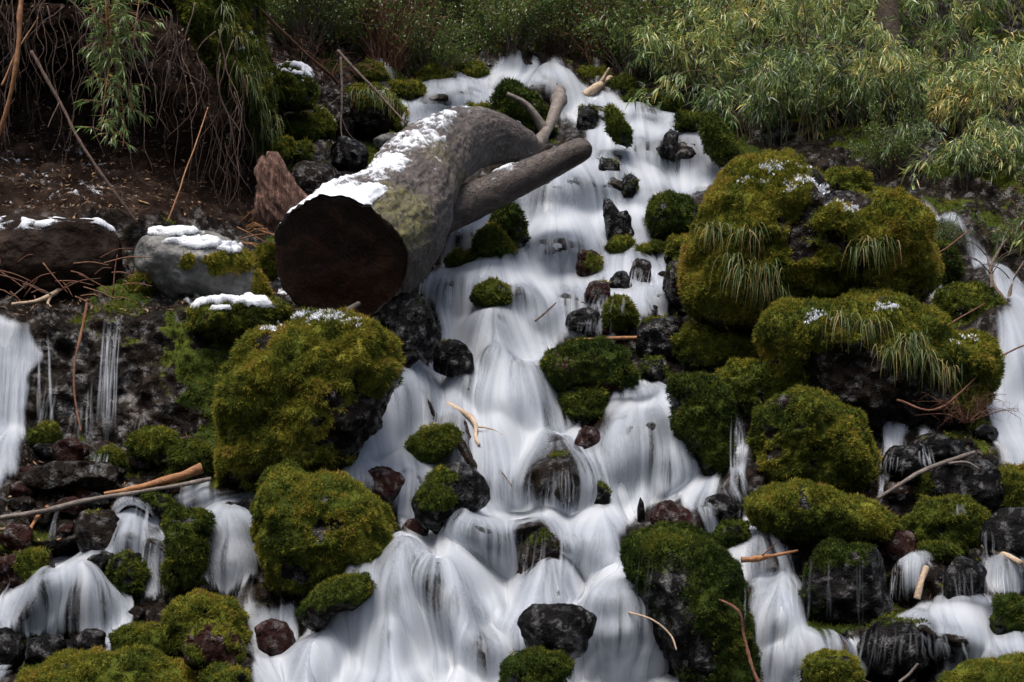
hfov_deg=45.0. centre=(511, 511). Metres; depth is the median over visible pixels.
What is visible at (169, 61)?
hanging root
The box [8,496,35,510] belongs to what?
wet stone
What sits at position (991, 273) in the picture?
sapling
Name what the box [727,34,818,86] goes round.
bare bush
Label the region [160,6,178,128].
hanging root
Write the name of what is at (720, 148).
mossy boulder
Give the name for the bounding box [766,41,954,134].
bamboo clump
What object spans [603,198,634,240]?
wet rock
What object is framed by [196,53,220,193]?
hanging root
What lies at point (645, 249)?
mossy boulder
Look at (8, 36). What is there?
hanging root
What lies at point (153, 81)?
hanging root
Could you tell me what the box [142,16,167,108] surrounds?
hanging root
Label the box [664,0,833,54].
bamboo clump
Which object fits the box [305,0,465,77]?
leafy shrub
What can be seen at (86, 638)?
wet rock
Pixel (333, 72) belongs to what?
bare bush
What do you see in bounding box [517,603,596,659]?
wet rock
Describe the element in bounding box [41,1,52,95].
hanging root
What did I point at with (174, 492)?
wet stone
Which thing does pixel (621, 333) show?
wet stone
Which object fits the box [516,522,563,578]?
wet rock
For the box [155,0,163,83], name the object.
hanging root
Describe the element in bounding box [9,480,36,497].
wet stone
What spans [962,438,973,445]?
wet stone
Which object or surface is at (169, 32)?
hanging root
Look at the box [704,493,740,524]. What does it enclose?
wet rock
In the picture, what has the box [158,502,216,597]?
mossy boulder
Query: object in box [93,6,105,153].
hanging root
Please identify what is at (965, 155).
bamboo clump
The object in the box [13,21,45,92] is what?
hanging root
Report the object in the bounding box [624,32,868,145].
bamboo clump
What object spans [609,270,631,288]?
wet rock
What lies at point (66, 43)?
hanging root
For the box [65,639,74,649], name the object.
wet stone
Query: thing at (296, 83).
mossy boulder
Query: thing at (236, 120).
hanging root
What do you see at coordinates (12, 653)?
wet rock
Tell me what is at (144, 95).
hanging root
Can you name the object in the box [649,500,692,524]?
wet rock
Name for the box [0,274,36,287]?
dead stem
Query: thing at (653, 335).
wet rock
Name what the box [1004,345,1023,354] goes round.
twig
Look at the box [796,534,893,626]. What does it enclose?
wet rock
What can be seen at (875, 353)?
mossy boulder
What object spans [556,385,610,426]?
mossy boulder
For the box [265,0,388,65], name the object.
leafy shrub
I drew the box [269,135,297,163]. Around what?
mossy boulder
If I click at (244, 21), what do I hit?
mossy bank
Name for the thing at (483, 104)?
mossy boulder
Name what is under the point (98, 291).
dead stem
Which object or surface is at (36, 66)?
hanging root
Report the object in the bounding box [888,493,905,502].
wet stone
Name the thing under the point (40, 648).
wet rock
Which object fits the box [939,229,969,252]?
twig
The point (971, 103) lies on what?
bamboo clump
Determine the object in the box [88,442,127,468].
mossy boulder
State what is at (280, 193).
rock
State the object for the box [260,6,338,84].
branch
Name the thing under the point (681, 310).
wet stone
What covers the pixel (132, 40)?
hanging root
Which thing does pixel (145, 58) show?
hanging root
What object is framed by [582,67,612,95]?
branch
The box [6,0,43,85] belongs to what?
hanging root
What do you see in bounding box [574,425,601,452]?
wet rock
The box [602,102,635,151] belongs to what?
mossy boulder
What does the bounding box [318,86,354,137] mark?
wet rock
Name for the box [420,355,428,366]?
wet rock
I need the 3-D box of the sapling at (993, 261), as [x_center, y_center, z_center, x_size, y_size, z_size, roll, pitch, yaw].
[4.366,-2.281,11.034,0.434,1.135,1.611,0,0,33]
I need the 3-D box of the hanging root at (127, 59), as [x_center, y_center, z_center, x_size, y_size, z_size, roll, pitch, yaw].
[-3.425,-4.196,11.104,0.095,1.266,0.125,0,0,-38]
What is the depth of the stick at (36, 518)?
7.48 m
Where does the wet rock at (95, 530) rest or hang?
on the hillside
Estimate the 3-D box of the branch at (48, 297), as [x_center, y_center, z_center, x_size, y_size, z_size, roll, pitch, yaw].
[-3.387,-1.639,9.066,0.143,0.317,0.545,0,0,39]
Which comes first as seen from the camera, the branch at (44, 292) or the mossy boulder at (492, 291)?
the branch at (44, 292)
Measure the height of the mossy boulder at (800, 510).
0.450 m
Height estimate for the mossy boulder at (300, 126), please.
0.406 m
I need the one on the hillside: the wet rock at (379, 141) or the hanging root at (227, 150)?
the wet rock at (379, 141)
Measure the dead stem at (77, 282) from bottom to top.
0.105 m
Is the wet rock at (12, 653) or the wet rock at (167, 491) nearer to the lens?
the wet rock at (12, 653)
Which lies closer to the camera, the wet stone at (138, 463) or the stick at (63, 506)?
the stick at (63, 506)
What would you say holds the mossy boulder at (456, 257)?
on the hillside
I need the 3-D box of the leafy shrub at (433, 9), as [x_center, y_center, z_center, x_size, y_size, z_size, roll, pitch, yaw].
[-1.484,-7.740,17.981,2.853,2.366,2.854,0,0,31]
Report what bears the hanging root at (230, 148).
hanging from the mossy bank at (244, 21)
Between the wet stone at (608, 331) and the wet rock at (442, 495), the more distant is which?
the wet stone at (608, 331)
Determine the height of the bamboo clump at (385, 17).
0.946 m
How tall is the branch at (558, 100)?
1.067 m
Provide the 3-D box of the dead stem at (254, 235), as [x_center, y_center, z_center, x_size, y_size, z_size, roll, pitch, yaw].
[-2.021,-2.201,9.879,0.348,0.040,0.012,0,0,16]
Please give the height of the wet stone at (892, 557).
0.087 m
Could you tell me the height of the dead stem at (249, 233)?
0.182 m
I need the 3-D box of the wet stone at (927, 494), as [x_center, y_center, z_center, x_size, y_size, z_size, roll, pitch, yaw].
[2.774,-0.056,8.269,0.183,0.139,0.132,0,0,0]
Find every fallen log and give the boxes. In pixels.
[274,106,537,317]
[448,138,591,233]
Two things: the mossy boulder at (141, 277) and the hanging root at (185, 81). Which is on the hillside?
the mossy boulder at (141, 277)
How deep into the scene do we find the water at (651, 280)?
8.62 m
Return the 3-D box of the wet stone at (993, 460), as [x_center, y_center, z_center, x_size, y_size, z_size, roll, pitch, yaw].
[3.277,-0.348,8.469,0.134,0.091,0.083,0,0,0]
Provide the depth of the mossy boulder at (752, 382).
8.89 m
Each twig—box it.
[534,302,555,321]
[897,375,977,410]
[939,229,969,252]
[951,303,984,323]
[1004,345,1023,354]
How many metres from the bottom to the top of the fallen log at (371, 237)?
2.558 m
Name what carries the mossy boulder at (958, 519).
on the hillside
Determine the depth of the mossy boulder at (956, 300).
10.16 m
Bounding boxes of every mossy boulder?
[0,545,54,592]
[14,642,200,681]
[25,419,62,445]
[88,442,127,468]
[104,547,151,598]
[106,619,178,657]
[122,424,180,466]
[126,270,154,292]
[138,488,175,510]
[157,587,253,654]
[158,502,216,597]
[164,435,215,482]
[181,621,246,670]
[184,292,292,345]
[197,661,252,681]
[211,305,405,495]
[248,458,396,597]
[252,240,278,281]
[269,61,320,113]
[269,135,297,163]
[281,111,325,143]
[289,136,315,164]
[313,104,337,141]
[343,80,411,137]
[353,57,391,83]
[385,77,427,100]
[403,420,467,463]
[414,62,456,81]
[442,245,479,267]
[455,60,490,77]
[464,100,492,107]
[468,275,513,307]
[470,220,518,257]
[487,76,558,138]
[488,201,530,248]
[498,645,575,681]
[536,335,640,394]
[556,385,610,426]
[576,64,612,82]
[576,249,604,276]
[598,292,639,333]
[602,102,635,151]
[604,232,636,253]
[606,70,636,91]
[618,519,765,681]
[619,87,663,108]
[633,240,652,256]
[644,188,699,241]
[649,238,666,253]
[660,91,684,112]
[663,232,686,259]
[664,370,737,477]
[669,320,741,370]
[671,108,701,133]
[675,146,944,336]
[695,108,741,168]
[711,517,751,549]
[714,356,784,417]
[736,333,759,359]
[742,476,902,544]
[743,384,885,493]
[750,286,1005,431]
[797,647,866,681]
[821,164,874,191]
[900,492,991,557]
[909,471,937,498]
[915,538,964,563]
[929,278,1007,320]
[934,237,966,287]
[935,650,1023,681]
[988,591,1023,637]
[999,462,1023,508]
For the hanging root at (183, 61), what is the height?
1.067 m
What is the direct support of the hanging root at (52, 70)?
hanging from the hillside
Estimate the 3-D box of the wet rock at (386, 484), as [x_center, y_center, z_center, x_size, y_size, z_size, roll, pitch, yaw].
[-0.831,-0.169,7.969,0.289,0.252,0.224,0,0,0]
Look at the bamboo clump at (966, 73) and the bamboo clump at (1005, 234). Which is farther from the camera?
the bamboo clump at (966, 73)
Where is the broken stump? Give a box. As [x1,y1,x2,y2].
[637,497,644,522]
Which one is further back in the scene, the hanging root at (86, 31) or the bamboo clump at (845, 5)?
the bamboo clump at (845, 5)
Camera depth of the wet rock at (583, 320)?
10.41 m
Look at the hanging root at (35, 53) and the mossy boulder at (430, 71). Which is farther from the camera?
the mossy boulder at (430, 71)
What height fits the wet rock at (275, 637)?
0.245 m
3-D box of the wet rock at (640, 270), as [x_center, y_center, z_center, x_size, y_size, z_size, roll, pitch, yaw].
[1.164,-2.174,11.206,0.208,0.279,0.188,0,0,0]
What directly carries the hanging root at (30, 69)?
hanging from the overhanging bank at (150, 7)
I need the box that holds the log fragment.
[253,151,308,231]
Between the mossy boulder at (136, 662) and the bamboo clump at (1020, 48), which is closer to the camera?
the mossy boulder at (136, 662)
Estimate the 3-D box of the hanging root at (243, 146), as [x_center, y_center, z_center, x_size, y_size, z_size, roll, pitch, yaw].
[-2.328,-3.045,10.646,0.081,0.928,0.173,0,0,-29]
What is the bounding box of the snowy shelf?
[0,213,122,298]
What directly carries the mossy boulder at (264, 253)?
on the hillside
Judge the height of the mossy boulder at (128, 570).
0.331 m
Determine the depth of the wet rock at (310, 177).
11.29 m
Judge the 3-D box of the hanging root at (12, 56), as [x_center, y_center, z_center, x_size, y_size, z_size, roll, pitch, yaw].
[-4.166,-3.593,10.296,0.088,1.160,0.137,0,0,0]
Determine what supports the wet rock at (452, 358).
on the hillside
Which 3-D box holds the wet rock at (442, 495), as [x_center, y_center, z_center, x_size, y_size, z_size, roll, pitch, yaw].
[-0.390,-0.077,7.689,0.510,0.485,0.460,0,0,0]
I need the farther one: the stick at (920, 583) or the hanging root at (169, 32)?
the hanging root at (169, 32)
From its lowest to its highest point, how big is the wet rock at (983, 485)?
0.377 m
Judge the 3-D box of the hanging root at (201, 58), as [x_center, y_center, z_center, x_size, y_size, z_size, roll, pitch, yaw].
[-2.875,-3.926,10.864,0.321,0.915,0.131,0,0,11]
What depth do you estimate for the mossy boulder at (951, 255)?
10.78 m
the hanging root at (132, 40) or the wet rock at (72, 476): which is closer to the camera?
the wet rock at (72, 476)
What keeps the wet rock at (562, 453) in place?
on the hillside
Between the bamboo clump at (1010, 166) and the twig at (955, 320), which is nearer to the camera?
the twig at (955, 320)
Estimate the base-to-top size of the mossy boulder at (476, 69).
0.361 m
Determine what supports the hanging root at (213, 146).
hanging from the mossy bank at (244, 21)
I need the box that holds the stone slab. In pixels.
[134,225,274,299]
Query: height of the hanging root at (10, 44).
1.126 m
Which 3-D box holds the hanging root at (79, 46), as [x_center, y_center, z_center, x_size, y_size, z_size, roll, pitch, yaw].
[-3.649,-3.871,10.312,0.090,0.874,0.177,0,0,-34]
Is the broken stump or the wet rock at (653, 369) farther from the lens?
the wet rock at (653, 369)
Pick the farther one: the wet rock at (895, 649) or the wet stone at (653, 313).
the wet stone at (653, 313)
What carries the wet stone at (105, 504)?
on the hillside
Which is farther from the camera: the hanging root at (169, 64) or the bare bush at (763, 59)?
the bare bush at (763, 59)
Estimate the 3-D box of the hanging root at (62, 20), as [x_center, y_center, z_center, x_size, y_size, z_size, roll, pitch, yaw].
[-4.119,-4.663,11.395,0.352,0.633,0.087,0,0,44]
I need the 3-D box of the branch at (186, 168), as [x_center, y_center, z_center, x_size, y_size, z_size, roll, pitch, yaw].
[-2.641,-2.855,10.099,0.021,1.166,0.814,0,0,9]
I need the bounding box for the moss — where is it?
[0,0,1023,669]
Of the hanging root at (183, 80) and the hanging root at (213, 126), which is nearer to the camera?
the hanging root at (213, 126)
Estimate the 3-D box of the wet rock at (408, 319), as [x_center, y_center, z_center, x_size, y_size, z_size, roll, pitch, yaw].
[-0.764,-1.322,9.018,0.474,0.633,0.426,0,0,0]
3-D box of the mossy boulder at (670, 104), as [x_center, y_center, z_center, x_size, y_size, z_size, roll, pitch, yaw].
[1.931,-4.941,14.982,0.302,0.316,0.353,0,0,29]
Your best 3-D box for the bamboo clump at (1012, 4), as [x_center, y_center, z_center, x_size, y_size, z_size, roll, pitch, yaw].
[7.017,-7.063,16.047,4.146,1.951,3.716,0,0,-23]
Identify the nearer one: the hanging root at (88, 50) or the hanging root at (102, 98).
the hanging root at (102, 98)
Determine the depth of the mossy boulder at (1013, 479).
8.10 m
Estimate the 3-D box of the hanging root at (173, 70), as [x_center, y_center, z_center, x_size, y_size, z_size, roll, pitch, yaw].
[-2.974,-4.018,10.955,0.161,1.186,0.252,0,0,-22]
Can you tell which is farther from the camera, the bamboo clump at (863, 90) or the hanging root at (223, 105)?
the bamboo clump at (863, 90)
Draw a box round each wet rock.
[0,523,32,549]
[0,627,24,672]
[21,460,119,494]
[24,633,66,665]
[52,437,83,460]
[56,496,82,515]
[72,628,105,651]
[75,508,120,553]
[87,551,113,573]
[132,486,169,502]
[225,498,253,509]
[254,618,295,655]
[289,160,341,194]
[294,570,377,633]
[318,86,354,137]
[330,136,368,171]
[364,466,404,504]
[373,130,396,150]
[377,292,438,370]
[402,518,428,535]
[410,460,489,534]
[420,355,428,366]
[433,338,474,377]
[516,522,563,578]
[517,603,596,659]
[545,449,584,471]
[565,307,601,334]
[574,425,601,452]
[576,102,599,132]
[584,276,610,306]
[593,479,612,504]
[597,156,620,170]
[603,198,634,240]
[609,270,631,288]
[621,173,639,197]
[629,258,651,282]
[635,311,684,359]
[639,354,669,383]
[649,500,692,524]
[659,129,678,159]
[662,256,682,308]
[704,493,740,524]
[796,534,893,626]
[856,613,933,681]
[882,444,922,481]
[884,530,915,557]
[909,431,964,467]
[929,458,1005,511]
[943,552,986,598]
[980,507,1023,560]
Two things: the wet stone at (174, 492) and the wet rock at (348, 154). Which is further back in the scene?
the wet rock at (348, 154)
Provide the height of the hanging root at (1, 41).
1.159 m
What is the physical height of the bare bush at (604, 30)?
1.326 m
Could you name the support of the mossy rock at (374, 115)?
on the hillside
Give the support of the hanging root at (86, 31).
hanging from the hillside
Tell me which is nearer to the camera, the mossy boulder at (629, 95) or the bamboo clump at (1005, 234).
the bamboo clump at (1005, 234)
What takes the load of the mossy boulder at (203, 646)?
on the hillside
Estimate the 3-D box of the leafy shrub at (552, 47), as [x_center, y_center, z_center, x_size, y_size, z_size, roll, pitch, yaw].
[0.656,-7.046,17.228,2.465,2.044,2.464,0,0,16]
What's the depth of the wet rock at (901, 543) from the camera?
7.27 m
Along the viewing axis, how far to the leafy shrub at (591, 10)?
16.72 m
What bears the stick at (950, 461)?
on the wet rock at (937, 447)
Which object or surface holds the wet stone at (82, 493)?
on the hillside
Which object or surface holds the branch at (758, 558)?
on the hillside
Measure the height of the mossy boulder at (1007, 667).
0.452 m
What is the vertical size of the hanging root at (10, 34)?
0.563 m
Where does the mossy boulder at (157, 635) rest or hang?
on the hillside
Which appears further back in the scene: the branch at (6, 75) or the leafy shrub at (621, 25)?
the leafy shrub at (621, 25)
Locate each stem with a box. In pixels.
[0,270,31,281]
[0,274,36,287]
[24,272,54,288]
[42,262,67,292]
[55,280,93,285]
[58,278,100,291]
[73,261,108,265]
[73,302,87,430]
[78,274,111,291]
[83,286,116,299]
[100,248,133,257]
[104,256,150,263]
[112,255,117,295]
[121,283,151,286]
[237,226,268,243]
[240,234,273,239]
[628,612,676,649]
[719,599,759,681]
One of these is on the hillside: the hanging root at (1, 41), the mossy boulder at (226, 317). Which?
the mossy boulder at (226, 317)
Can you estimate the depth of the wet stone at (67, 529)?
7.50 m
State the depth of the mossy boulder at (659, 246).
11.64 m
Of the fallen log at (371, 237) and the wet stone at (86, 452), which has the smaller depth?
the wet stone at (86, 452)
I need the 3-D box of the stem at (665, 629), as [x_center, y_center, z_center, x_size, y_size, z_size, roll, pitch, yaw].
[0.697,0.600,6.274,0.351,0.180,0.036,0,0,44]
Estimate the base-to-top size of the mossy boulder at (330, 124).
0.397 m
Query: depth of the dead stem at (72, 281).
8.94 m
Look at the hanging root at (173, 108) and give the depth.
10.62 m
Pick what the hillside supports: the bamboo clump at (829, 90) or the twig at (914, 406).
the bamboo clump at (829, 90)
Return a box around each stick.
[0,477,211,519]
[30,505,49,528]
[104,463,203,494]
[876,450,979,499]
[898,663,918,681]
[913,565,929,598]
[975,544,1023,564]
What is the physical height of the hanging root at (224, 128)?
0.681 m
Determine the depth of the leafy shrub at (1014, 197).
11.59 m
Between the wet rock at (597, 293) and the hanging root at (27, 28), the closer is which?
the hanging root at (27, 28)
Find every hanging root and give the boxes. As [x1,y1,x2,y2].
[0,0,12,113]
[0,12,20,75]
[0,21,11,72]
[0,29,16,150]
[1,8,23,164]
[2,0,12,95]
[2,15,12,76]
[3,0,14,139]
[5,14,15,143]
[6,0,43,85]
[10,0,38,113]
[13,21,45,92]
[16,1,32,118]
[21,0,41,88]
[25,0,35,59]
[26,19,39,93]
[27,0,49,139]
[32,0,45,131]
[34,0,44,64]
[34,6,64,51]
[38,0,50,81]
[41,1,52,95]
[47,5,61,154]
[51,14,74,81]
[53,0,73,42]
[53,3,67,158]
[53,5,67,93]
[61,21,74,186]
[61,23,98,174]
[67,0,80,100]
[70,0,87,58]
[71,0,91,71]
[76,6,100,94]
[78,13,103,138]
[83,1,93,99]
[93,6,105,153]
[97,9,112,133]
[99,17,133,176]
[103,0,129,93]
[107,1,131,139]
[116,4,151,99]
[124,0,133,115]
[124,0,148,85]
[130,0,147,126]
[132,20,152,171]
[133,26,169,131]
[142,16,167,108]
[147,0,171,69]
[149,0,163,111]
[149,11,177,72]
[151,13,167,87]
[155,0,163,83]
[156,12,178,126]
[156,23,178,96]
[156,40,182,124]
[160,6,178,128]
[161,29,177,142]
[164,32,187,159]
[165,28,184,125]
[165,31,215,140]
[167,6,184,119]
[168,30,213,124]
[169,41,186,112]
[170,9,192,182]
[172,38,186,192]
[173,19,203,113]
[174,27,197,113]
[181,2,196,127]
[181,44,212,166]
[187,41,203,166]
[190,39,205,166]
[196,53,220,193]
[198,77,215,186]
[200,62,231,211]
[203,108,226,183]
[209,83,220,171]
[209,90,218,185]
[212,93,236,173]
[214,82,227,211]
[214,84,236,208]
[217,29,240,201]
[218,59,239,210]
[218,83,242,179]
[218,94,240,200]
[223,94,236,177]
[224,111,242,211]
[225,39,241,170]
[225,60,252,193]
[226,106,236,213]
[233,92,241,210]
[235,37,253,171]
[235,101,244,212]
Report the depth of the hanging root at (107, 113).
10.82 m
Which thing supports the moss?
on the hillside
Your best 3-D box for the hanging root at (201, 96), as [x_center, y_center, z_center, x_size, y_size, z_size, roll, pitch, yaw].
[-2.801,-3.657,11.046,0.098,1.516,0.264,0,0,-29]
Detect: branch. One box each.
[0,0,23,134]
[1,17,38,85]
[7,280,27,300]
[11,288,60,307]
[30,50,138,223]
[31,284,50,294]
[66,0,172,153]
[166,107,208,221]
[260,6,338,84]
[328,57,359,138]
[336,49,406,124]
[341,301,360,310]
[446,401,501,445]
[506,85,566,152]
[568,336,636,339]
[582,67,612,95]
[741,540,797,562]
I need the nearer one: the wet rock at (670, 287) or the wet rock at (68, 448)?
the wet rock at (68, 448)
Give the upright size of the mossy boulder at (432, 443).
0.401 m
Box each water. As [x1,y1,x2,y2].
[0,50,1023,681]
[49,276,1003,584]
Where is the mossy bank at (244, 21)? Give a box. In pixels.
[162,0,285,164]
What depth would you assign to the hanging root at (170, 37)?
10.39 m
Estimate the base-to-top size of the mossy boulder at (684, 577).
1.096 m
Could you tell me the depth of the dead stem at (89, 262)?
9.01 m
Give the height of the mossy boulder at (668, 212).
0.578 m
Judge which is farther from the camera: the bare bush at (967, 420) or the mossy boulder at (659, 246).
the mossy boulder at (659, 246)
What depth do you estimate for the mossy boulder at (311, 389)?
7.62 m
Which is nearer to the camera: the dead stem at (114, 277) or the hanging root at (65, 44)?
the dead stem at (114, 277)
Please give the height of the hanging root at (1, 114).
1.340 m
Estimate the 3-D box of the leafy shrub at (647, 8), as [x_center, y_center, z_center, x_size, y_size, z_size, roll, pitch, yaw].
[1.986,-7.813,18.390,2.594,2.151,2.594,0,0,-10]
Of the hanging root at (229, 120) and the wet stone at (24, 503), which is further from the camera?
the hanging root at (229, 120)
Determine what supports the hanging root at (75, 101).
hanging from the hillside
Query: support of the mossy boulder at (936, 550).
on the hillside
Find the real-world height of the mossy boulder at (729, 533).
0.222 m
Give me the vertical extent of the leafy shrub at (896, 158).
0.903 m
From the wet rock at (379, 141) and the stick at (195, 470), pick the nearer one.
the stick at (195, 470)
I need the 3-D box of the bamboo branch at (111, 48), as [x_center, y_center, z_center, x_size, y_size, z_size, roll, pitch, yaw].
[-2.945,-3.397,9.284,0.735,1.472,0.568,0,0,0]
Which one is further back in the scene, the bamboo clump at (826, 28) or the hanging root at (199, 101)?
the bamboo clump at (826, 28)
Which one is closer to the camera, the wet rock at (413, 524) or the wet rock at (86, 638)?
the wet rock at (86, 638)
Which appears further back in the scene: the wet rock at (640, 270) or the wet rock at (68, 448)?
the wet rock at (640, 270)
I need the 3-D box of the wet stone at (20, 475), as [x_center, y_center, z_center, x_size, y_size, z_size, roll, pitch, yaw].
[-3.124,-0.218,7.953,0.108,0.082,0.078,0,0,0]
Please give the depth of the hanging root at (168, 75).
10.55 m
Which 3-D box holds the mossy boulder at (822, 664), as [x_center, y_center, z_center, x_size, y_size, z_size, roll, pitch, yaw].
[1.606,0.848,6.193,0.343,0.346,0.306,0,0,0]
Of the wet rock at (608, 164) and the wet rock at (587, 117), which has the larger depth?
the wet rock at (587, 117)
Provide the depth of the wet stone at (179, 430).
8.45 m
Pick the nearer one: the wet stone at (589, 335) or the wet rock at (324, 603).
the wet rock at (324, 603)
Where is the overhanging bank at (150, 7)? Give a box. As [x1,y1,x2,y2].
[0,0,179,21]
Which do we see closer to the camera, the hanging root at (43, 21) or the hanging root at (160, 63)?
the hanging root at (43, 21)
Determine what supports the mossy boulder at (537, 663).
on the hillside
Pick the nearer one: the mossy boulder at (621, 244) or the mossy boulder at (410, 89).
the mossy boulder at (621, 244)
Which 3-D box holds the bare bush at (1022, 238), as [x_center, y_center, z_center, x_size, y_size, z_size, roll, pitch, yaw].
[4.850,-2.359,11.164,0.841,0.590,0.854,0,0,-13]
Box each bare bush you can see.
[271,31,391,85]
[398,0,457,36]
[540,0,689,55]
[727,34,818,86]
[915,380,1020,424]
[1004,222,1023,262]
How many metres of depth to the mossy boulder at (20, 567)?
7.12 m
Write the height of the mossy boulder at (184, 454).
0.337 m
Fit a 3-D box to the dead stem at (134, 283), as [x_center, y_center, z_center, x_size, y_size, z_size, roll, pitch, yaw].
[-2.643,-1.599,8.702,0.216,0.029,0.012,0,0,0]
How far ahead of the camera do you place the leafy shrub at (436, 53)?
15.77 m
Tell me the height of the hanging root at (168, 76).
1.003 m
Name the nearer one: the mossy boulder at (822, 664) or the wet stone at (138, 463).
the mossy boulder at (822, 664)
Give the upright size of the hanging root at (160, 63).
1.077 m
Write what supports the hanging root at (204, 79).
hanging from the mossy bank at (244, 21)
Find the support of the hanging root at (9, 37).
hanging from the overhanging bank at (150, 7)
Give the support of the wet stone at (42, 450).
on the hillside
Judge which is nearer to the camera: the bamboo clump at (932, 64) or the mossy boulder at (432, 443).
the mossy boulder at (432, 443)
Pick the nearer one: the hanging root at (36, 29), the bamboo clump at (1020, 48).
the hanging root at (36, 29)
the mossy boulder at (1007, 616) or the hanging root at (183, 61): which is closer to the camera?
the mossy boulder at (1007, 616)
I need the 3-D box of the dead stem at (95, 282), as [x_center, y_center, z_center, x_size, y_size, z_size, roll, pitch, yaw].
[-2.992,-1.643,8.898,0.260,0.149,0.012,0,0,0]
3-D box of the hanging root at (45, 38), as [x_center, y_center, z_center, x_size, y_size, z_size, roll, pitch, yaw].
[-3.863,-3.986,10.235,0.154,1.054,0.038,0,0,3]
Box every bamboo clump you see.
[267,0,320,28]
[353,0,416,36]
[585,0,767,107]
[615,0,828,108]
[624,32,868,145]
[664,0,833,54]
[681,0,1004,83]
[695,0,896,143]
[752,0,1023,72]
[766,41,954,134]
[798,3,977,118]
[815,0,868,16]
[846,0,1023,26]
[857,29,1023,141]
[860,14,1023,134]
[880,117,1023,191]
[897,112,1023,198]
[901,0,1023,118]
[985,214,1023,254]
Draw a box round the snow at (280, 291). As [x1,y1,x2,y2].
[183,285,285,305]
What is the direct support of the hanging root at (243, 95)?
hanging from the mossy bank at (244, 21)
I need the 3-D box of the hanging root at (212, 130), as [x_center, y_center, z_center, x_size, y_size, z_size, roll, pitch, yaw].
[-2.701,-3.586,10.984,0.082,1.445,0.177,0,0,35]
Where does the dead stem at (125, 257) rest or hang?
on the hillside
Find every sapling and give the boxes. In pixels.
[961,240,1017,287]
[963,208,1020,302]
[982,245,1023,301]
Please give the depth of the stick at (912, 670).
6.21 m
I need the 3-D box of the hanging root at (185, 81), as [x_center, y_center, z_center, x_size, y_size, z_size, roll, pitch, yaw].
[-2.832,-3.547,10.588,0.215,1.541,0.049,0,0,17]
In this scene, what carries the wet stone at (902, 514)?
on the hillside
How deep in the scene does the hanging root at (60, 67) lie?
11.55 m
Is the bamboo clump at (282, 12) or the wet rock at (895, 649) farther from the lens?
the bamboo clump at (282, 12)
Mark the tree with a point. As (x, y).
(891, 9)
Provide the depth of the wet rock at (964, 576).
6.88 m
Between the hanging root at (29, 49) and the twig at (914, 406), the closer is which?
the twig at (914, 406)
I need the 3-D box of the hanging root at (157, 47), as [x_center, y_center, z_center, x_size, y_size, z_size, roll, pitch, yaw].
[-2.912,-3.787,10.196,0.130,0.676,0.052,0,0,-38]
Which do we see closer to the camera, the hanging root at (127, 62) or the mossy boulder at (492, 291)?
the mossy boulder at (492, 291)
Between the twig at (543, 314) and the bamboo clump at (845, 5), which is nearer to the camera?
the twig at (543, 314)
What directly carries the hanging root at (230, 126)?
hanging from the mossy bank at (244, 21)
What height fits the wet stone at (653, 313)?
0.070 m
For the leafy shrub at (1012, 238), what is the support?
on the hillside
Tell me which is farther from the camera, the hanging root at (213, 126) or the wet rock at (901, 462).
the hanging root at (213, 126)
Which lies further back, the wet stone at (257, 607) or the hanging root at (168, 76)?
the hanging root at (168, 76)
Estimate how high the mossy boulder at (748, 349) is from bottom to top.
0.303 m
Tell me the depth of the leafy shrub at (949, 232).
11.17 m
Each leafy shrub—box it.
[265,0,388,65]
[299,0,412,46]
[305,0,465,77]
[380,0,473,36]
[386,0,488,71]
[407,0,526,50]
[445,0,564,57]
[475,0,625,54]
[512,0,668,64]
[565,0,723,80]
[588,0,704,36]
[684,1,730,24]
[845,98,937,179]
[933,209,975,247]
[994,206,1023,254]
[999,163,1023,230]
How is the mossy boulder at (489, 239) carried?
on the hillside
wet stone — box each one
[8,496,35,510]
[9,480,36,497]
[18,466,32,472]
[18,472,25,480]
[29,507,55,525]
[32,443,53,458]
[52,490,68,498]
[60,524,73,533]
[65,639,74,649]
[73,488,94,498]
[81,443,89,456]
[82,492,110,509]
[114,465,125,478]
[128,455,153,469]
[128,606,145,621]
[164,485,179,498]
[172,427,182,434]
[242,605,262,610]
[586,333,593,337]
[602,327,613,334]
[619,331,628,340]
[650,309,656,316]
[664,255,672,263]
[678,308,684,313]
[885,553,899,562]
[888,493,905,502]
[900,512,908,521]
[913,493,936,505]
[938,570,944,579]
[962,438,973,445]
[972,424,998,441]
[981,454,999,465]
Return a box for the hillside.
[0,0,1023,681]
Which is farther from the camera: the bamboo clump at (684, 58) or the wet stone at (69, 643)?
the bamboo clump at (684, 58)
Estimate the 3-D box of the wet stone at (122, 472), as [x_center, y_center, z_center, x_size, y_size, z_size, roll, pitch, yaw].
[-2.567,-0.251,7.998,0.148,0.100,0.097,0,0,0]
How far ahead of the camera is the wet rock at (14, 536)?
7.28 m
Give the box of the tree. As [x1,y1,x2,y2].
[874,0,902,74]
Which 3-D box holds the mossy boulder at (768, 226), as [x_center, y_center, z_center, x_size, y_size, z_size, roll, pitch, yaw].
[2.306,-2.046,9.532,2.096,1.472,1.493,0,0,0]
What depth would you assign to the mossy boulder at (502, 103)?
14.38 m

